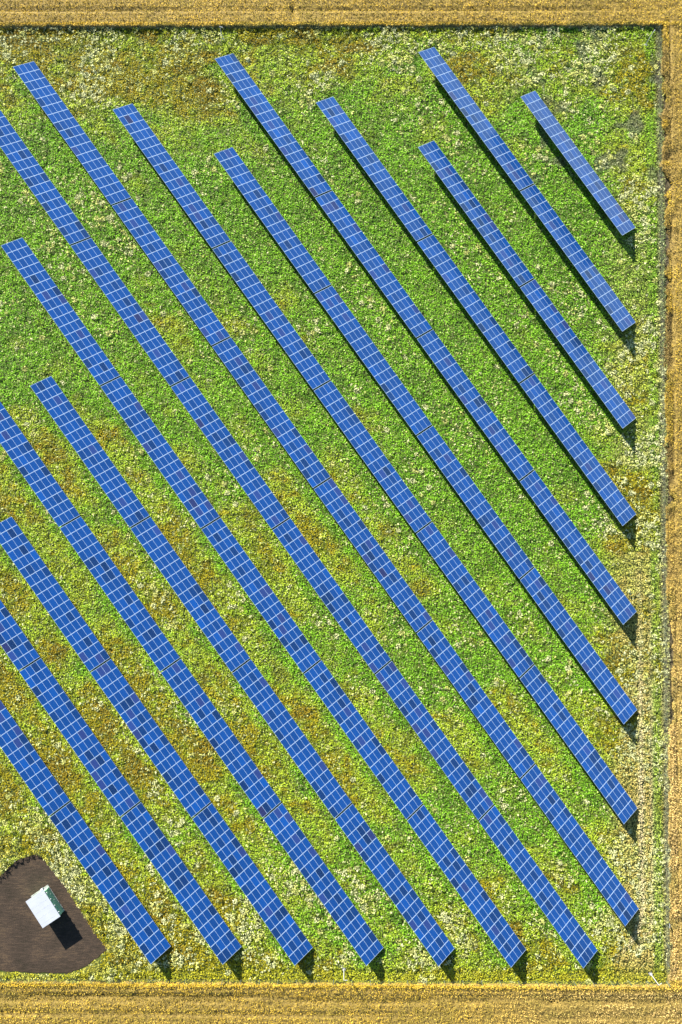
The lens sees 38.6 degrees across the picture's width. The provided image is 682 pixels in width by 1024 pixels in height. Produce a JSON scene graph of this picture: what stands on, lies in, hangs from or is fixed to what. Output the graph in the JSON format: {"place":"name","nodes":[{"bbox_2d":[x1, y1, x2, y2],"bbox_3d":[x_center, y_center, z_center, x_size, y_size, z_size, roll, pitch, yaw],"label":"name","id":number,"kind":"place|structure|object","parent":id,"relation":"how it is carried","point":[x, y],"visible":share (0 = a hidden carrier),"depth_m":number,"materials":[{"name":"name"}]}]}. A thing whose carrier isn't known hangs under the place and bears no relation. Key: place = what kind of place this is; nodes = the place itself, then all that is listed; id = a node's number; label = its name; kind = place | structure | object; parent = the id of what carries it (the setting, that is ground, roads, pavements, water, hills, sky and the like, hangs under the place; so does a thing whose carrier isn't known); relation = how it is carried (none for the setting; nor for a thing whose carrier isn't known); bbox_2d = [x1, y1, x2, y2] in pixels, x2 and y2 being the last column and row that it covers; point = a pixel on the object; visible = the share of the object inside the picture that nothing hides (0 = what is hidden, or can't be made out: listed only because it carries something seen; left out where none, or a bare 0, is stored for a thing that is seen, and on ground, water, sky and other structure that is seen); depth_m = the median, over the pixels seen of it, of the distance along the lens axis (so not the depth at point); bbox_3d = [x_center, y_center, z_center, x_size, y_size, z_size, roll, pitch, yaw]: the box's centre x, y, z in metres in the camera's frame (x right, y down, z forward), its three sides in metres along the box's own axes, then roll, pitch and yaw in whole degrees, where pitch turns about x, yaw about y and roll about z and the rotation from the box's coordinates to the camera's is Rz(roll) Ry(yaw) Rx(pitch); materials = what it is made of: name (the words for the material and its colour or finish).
{"place":"outdoors","nodes":[
{"label":"outdoors","id":0,"kind":"place"},
{"bbox_2d":[0,25,665,985],"bbox_3d":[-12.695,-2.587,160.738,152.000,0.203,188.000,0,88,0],"label":"ground","id":1,"kind":"structure","parent":0,"point":[354,483],"depth_m":160.85,"materials":[{"name":"green plant"}]},
{"bbox_2d":[0,600,39,669],"bbox_3d":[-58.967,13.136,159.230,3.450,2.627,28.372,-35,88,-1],"label":"solar array","id":2,"kind":"object","parent":1,"relation":"on","point":[25,653],"visible":1,"depth_m":158.83,"materials":[{"name":"glass"}]},
{"bbox_2d":[0,700,69,815],"bbox_3d":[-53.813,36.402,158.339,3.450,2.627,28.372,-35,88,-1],"label":"solar array","id":3,"kind":"object","parent":1,"relation":"on","point":[34,773],"visible":1,"depth_m":157.97,"materials":[{"name":"glass"}]},
{"bbox_2d":[0,402,78,526],"bbox_3d":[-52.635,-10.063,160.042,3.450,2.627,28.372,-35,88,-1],"label":"solar array","id":4,"kind":"object","parent":1,"relation":"on","point":[34,471],"visible":1,"depth_m":159.71,"materials":[{"name":"glass"}]},
{"bbox_2d":[0,110,89,243],"bbox_3d":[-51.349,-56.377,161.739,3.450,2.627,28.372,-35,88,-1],"label":"solar array","id":5,"kind":"object","parent":1,"relation":"on","point":[46,193],"visible":1,"depth_m":161.44,"materials":[{"name":"glass"}]},
{"bbox_2d":[0,853,106,973],"bbox_3d":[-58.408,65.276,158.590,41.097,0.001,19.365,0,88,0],"label":"dirt pad","id":6,"kind":"object","parent":1,"relation":"on","point":[67,941],"visible":1,"depth_m":158.42,"materials":[{"name":"brown soil"}]},
{"bbox_2d":[26,885,64,927],"bbox_3d":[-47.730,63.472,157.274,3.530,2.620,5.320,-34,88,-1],"label":"transformer kiosk","id":7,"kind":"object","parent":6,"relation":"on","point":[45,906],"visible":1,"depth_m":156.03,"materials":[{"name":"concrete"}]},
{"bbox_2d":[45,888,51,896],"bbox_3d":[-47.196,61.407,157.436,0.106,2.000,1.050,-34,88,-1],"label":"door","id":8,"kind":"structure","parent":7,"relation":"in","point":[49,892],"depth_m":157.36,"materials":[{"name":"green paint"}]},
{"bbox_2d":[49,893,55,902],"bbox_3d":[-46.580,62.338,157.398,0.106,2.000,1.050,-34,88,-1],"label":"door","id":9,"kind":"structure","parent":7,"relation":"in","point":[52,896],"depth_m":157.36,"materials":[{"name":"green paint"}]},
{"bbox_2d":[54,900,61,912],"bbox_3d":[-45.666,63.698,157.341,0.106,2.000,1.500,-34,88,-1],"label":"door","id":10,"kind":"structure","parent":7,"relation":"in","point":[58,907],"depth_m":157.36,"materials":[{"name":"green paint"}]},
{"bbox_2d":[0,517,109,670],"bbox_3d":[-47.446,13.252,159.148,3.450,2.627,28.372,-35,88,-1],"label":"solar array","id":11,"kind":"object","parent":1,"relation":"on","point":[42,582],"visible":1,"depth_m":158.90,"materials":[{"name":"glass"}]},
{"bbox_2d":[1,238,119,384],"bbox_3d":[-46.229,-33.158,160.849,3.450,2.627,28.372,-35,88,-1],"label":"solar array","id":12,"kind":"object","parent":1,"relation":"on","point":[55,304],"visible":1,"depth_m":160.57,"materials":[{"name":"glass"}]},
{"bbox_2d":[13,61,129,204],"bbox_3d":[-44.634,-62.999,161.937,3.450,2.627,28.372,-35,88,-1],"label":"solar array","id":13,"kind":"object","parent":1,"relation":"on","point":[73,134],"visible":1,"depth_m":161.66,"materials":[{"name":"glass"}]},
{"bbox_2d":[20,658,139,815],"bbox_3d":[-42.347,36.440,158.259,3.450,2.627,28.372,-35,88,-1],"label":"solar array","id":14,"kind":"object","parent":1,"relation":"on","point":[42,680],"visible":1,"depth_m":157.99,"materials":[{"name":"glass"}]},
{"bbox_2d":[30,376,148,526],"bbox_3d":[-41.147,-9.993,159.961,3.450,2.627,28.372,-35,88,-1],"label":"solar array","id":15,"kind":"object","parent":1,"relation":"on","point":[111,481],"visible":1,"depth_m":159.69,"materials":[{"name":"glass"}]},
{"bbox_2d":[50,802,169,963],"bbox_3d":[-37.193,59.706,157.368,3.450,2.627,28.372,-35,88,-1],"label":"solar array","id":16,"kind":"object","parent":1,"relation":"on","point":[64,819],"visible":1,"depth_m":157.10,"materials":[{"name":"glass"}]},
{"bbox_2d":[60,517,179,670],"bbox_3d":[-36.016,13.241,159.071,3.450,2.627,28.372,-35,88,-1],"label":"solar array","id":17,"kind":"object","parent":1,"relation":"on","point":[145,630],"visible":1,"depth_m":158.80,"materials":[{"name":"glass"}]},
{"bbox_2d":[71,238,188,385],"bbox_3d":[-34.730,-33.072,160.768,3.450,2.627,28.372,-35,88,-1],"label":"solar array","id":18,"kind":"object","parent":1,"relation":"on","point":[127,307],"visible":1,"depth_m":160.49,"materials":[{"name":"glass"}]},
{"bbox_2d":[91,659,210,817],"bbox_3d":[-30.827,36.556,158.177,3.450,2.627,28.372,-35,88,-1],"label":"solar array","id":19,"kind":"object","parent":1,"relation":"on","point":[156,746],"visible":1,"depth_m":157.91,"materials":[{"name":"glass"}]},
{"bbox_2d":[101,377,218,527],"bbox_3d":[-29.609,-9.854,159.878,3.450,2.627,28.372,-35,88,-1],"label":"solar array","id":20,"kind":"object","parent":1,"relation":"on","point":[169,465],"visible":1,"depth_m":159.61,"materials":[{"name":"glass"}]},
{"bbox_2d":[112,199,229,344],"bbox_3d":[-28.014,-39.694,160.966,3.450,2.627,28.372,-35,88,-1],"label":"solar array","id":21,"kind":"object","parent":1,"relation":"on","point":[162,259],"visible":1,"depth_m":160.69,"materials":[{"name":"glass"}]},
{"bbox_2d":[113,104,229,247],"bbox_3d":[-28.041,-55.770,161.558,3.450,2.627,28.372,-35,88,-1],"label":"solar array","id":22,"kind":"object","parent":1,"relation":"on","point":[172,176],"visible":1,"depth_m":161.28,"materials":[{"name":"glass"}]},
{"bbox_2d":[121,803,240,964],"bbox_3d":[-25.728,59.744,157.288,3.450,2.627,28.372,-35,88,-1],"label":"solar array","id":23,"kind":"object","parent":1,"relation":"on","point":[172,869],"visible":1,"depth_m":157.02,"materials":[{"name":"glass"}]},
{"bbox_2d":[131,517,249,671],"bbox_3d":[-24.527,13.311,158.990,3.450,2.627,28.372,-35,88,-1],"label":"solar array","id":24,"kind":"object","parent":1,"relation":"on","point":[181,580],"visible":1,"depth_m":158.72,"materials":[{"name":"glass"}]},
{"bbox_2d":[162,659,280,817],"bbox_3d":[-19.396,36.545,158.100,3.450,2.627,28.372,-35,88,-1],"label":"solar array","id":25,"kind":"object","parent":1,"relation":"on","point":[230,749],"visible":1,"depth_m":157.83,"materials":[{"name":"glass"}]},
{"bbox_2d":[171,378,288,528],"bbox_3d":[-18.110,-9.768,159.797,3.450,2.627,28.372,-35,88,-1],"label":"solar array","id":26,"kind":"object","parent":1,"relation":"on","point":[222,441],"visible":1,"depth_m":159.52,"materials":[{"name":"glass"}]},
{"bbox_2d":[193,803,312,964],"bbox_3d":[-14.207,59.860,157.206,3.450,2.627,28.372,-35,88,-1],"label":"solar array","id":27,"kind":"object","parent":1,"relation":"on","point":[243,870],"visible":1,"depth_m":156.94,"materials":[{"name":"glass"}]},
{"bbox_2d":[202,518,319,672],"bbox_3d":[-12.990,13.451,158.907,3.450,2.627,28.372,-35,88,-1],"label":"solar array","id":28,"kind":"object","parent":1,"relation":"on","point":[238,561],"visible":1,"depth_m":158.63,"materials":[{"name":"glass"}]},
{"bbox_2d":[213,338,329,487],"bbox_3d":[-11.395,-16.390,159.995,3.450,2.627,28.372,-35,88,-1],"label":"solar array","id":29,"kind":"object","parent":1,"relation":"on","point":[262,398],"visible":1,"depth_m":159.72,"materials":[{"name":"glass"}]},
{"bbox_2d":[213,242,329,388],"bbox_3d":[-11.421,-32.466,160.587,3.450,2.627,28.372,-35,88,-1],"label":"solar array","id":30,"kind":"object","parent":1,"relation":"on","point":[268,310],"visible":1,"depth_m":160.31,"materials":[{"name":"glass"}]},
{"bbox_2d":[214,147,330,292],"bbox_3d":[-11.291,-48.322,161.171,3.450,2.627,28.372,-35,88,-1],"label":"solar array","id":31,"kind":"object","parent":1,"relation":"on","point":[272,219],"visible":1,"depth_m":160.90,"materials":[{"name":"glass"}]},
{"bbox_2d":[215,54,330,196],"bbox_3d":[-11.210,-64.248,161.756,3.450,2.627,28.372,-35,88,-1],"label":"solar array","id":32,"kind":"object","parent":1,"relation":"on","point":[273,124],"visible":1,"depth_m":161.48,"materials":[{"name":"glass"}]},
{"bbox_2d":[232,660,350,817],"bbox_3d":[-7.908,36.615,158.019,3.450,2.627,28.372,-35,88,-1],"label":"solar array","id":33,"kind":"object","parent":1,"relation":"on","point":[284,725],"visible":1,"depth_m":157.75,"materials":[{"name":"glass"}]},
{"bbox_2d":[264,803,382,965],"bbox_3d":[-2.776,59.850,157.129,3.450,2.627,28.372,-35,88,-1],"label":"solar array","id":34,"kind":"object","parent":1,"relation":"on","point":[345,914],"visible":1,"depth_m":156.86,"materials":[{"name":"glass"}]},
{"bbox_2d":[0,23,660,30],"bbox_3d":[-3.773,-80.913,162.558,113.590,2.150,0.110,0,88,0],"label":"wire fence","id":35,"kind":"object","parent":1,"relation":"on","point":[468,24],"visible":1,"depth_m":162.44,"materials":[{"name":"grey metal"}]},
{"bbox_2d":[273,518,390,672],"bbox_3d":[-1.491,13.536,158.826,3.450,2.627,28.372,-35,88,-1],"label":"solar array","id":36,"kind":"object","parent":1,"relation":"on","point":[359,634],"visible":1,"depth_m":158.55,"materials":[{"name":"glass"}]},
{"bbox_2d":[0,977,669,986],"bbox_3d":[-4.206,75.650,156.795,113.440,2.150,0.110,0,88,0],"label":"wire fence","id":37,"kind":"object","parent":1,"relation":"on","point":[343,983],"visible":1,"depth_m":156.69,"materials":[{"name":"grey metal"}]},
{"bbox_2d":[0,26,673,984],"bbox_3d":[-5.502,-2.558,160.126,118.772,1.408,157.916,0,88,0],"label":"meadow plants","id":38,"kind":"object","parent":1,"relation":"on","point":[320,430],"visible":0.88,"depth_m":160.64,"materials":[{"name":"green plant"}]},
{"bbox_2d":[304,660,422,818],"bbox_3d":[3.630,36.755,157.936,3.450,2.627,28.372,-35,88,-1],"label":"solar array","id":39,"kind":"object","parent":1,"relation":"on","point":[371,751],"visible":1,"depth_m":157.66,"materials":[{"name":"glass"}]},
{"bbox_2d":[314,381,430,531],"bbox_3d":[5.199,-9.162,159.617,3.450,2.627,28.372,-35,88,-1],"label":"solar array","id":40,"kind":"object","parent":1,"relation":"on","point":[366,447],"visible":1,"depth_m":159.34,"materials":[{"name":"glass"}]},
{"bbox_2d":[314,478,431,631],"bbox_3d":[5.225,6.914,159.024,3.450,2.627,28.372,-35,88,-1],"label":"solar array","id":41,"kind":"object","parent":1,"relation":"on","point":[381,567],"visible":1,"depth_m":158.75,"materials":[{"name":"glass"}]},
{"bbox_2d":[315,286,431,434],"bbox_3d":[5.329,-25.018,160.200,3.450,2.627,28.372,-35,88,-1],"label":"solar array","id":42,"kind":"object","parent":1,"relation":"on","point":[384,374],"visible":1,"depth_m":159.93,"materials":[{"name":"glass"}]},
{"bbox_2d":[315,191,431,336],"bbox_3d":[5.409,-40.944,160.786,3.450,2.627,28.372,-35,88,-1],"label":"solar array","id":43,"kind":"object","parent":1,"relation":"on","point":[374,264],"visible":1,"depth_m":160.51,"materials":[{"name":"glass"}]},
{"bbox_2d":[316,97,431,240],"bbox_3d":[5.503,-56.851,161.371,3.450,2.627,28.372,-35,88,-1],"label":"solar array","id":44,"kind":"object","parent":1,"relation":"on","point":[368,160],"visible":1,"depth_m":161.09,"materials":[{"name":"glass"}]},
{"bbox_2d":[335,804,454,965],"bbox_3d":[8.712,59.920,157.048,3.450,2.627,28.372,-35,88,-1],"label":"solar array","id":45,"kind":"object","parent":1,"relation":"on","point":[403,896],"visible":1,"depth_m":156.78,"materials":[{"name":"glass"}]},
{"bbox_2d":[375,661,492,819],"bbox_3d":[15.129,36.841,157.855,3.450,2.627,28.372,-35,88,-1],"label":"solar array","id":46,"kind":"object","parent":1,"relation":"on","point":[461,777],"visible":1,"depth_m":157.58,"materials":[{"name":"glass"}]},
{"bbox_2d":[407,805,525,966],"bbox_3d":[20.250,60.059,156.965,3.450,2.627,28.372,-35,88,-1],"label":"solar array","id":47,"kind":"object","parent":1,"relation":"on","point":[471,892],"visible":1,"depth_m":156.69,"materials":[{"name":"glass"}]},
{"bbox_2d":[417,426,532,577],"bbox_3d":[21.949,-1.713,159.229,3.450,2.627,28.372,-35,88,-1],"label":"solar array","id":48,"kind":"object","parent":1,"relation":"on","point":[482,511],"visible":1,"depth_m":158.95,"materials":[{"name":"glass"}]},
{"bbox_2d":[417,330,532,479],"bbox_3d":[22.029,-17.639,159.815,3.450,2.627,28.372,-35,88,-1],"label":"solar array","id":49,"kind":"object","parent":1,"relation":"on","point":[478,408],"visible":1,"depth_m":159.54,"materials":[{"name":"glass"}]},
{"bbox_2d":[417,235,532,381],"bbox_3d":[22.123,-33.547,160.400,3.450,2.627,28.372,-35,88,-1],"label":"solar array","id":50,"kind":"object","parent":1,"relation":"on","point":[468,298],"visible":1,"depth_m":160.12,"materials":[{"name":"glass"}]},
{"bbox_2d":[417,621,533,777],"bbox_3d":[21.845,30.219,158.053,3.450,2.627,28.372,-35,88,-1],"label":"solar array","id":51,"kind":"object","parent":1,"relation":"on","point":[487,714],"visible":1,"depth_m":157.78,"materials":[{"name":"glass"}]},
{"bbox_2d":[417,522,533,676],"bbox_3d":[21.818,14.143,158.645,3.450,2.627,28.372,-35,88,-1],"label":"solar array","id":52,"kind":"object","parent":1,"relation":"on","point":[466,586],"visible":1,"depth_m":158.37,"materials":[{"name":"glass"}]},
{"bbox_2d":[418,47,532,189],"bbox_3d":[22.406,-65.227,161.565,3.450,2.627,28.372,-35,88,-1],"label":"solar array","id":53,"kind":"object","parent":1,"relation":"on","point":[520,178],"visible":1,"depth_m":161.29,"materials":[{"name":"glass"}]},
{"bbox_2d":[418,141,533,285],"bbox_3d":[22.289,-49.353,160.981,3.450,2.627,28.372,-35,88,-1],"label":"solar array","id":54,"kind":"object","parent":1,"relation":"on","point":[477,214],"visible":1,"depth_m":160.70,"materials":[{"name":"glass"}]},
{"bbox_2d":[479,805,596,967],"bbox_3d":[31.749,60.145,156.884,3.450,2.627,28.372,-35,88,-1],"label":"solar array","id":55,"kind":"object","parent":1,"relation":"on","point":[544,894],"visible":1,"depth_m":156.61,"materials":[{"name":"glass"}]},
{"bbox_2d":[520,470,635,623],"bbox_3d":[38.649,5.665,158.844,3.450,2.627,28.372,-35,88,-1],"label":"solar array","id":56,"kind":"object","parent":1,"relation":"on","point":[586,558],"visible":1,"depth_m":158.57,"materials":[{"name":"glass"}]},
{"bbox_2d":[520,374,635,525],"bbox_3d":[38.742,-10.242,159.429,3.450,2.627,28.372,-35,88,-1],"label":"solar array","id":57,"kind":"object","parent":1,"relation":"on","point":[567,434],"visible":1,"depth_m":159.15,"materials":[{"name":"glass"}]},
{"bbox_2d":[520,279,635,427],"bbox_3d":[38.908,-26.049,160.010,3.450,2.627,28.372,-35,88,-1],"label":"solar array","id":58,"kind":"object","parent":1,"relation":"on","point":[585,362],"visible":1,"depth_m":159.74,"materials":[{"name":"glass"}]},
{"bbox_2d":[521,185,634,330],"bbox_3d":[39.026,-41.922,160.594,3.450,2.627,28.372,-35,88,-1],"label":"solar array","id":59,"kind":"object","parent":1,"relation":"on","point":[539,204],"visible":1,"depth_m":160.31,"materials":[{"name":"glass"}]},
{"bbox_2d":[520,665,636,823],"bbox_3d":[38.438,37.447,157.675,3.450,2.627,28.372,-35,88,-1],"label":"solar array","id":60,"kind":"object","parent":1,"relation":"on","point":[587,755],"visible":1,"depth_m":157.40,"materials":[{"name":"glass"}]},
{"bbox_2d":[520,568,636,723],"bbox_3d":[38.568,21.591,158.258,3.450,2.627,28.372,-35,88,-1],"label":"solar array","id":61,"kind":"object","parent":1,"relation":"on","point":[608,686],"visible":1,"depth_m":157.98,"materials":[{"name":"glass"}]},
{"bbox_2d":[521,91,635,234],"bbox_3d":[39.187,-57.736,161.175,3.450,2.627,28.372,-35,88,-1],"label":"solar array","id":62,"kind":"object","parent":1,"relation":"on","point":[574,157],"visible":1,"depth_m":160.90,"materials":[{"name":"glass"}]},
{"bbox_2d":[521,764,638,925],"bbox_3d":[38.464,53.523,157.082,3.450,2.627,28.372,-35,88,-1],"label":"solar array","id":63,"kind":"object","parent":1,"relation":"on","point":[563,821],"visible":1,"depth_m":156.81,"materials":[{"name":"glass"}]},
{"bbox_2d":[0,0,681,1023],"bbox_3d":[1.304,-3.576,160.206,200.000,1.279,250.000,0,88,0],"label":"wheat crop","id":64,"kind":"object","parent":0,"point":[166,1002],"visible":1,"depth_m":157.79,"materials":[{"name":"plant"}]},
{"bbox_2d":[657,26,674,983],"bbox_3d":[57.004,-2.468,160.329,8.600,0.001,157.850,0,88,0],"label":"dirt strip","id":65,"kind":"object","parent":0,"point":[667,186],"visible":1,"depth_m":160.40,"materials":[{"name":"brown soil"}]},
{"bbox_2d":[657,25,669,985],"bbox_3d":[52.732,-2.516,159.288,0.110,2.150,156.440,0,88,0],"label":"wire fence","id":66,"kind":"object","parent":65,"relation":"on","point":[665,570],"visible":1,"depth_m":159.19,"materials":[{"name":"grey metal"}]}
]}

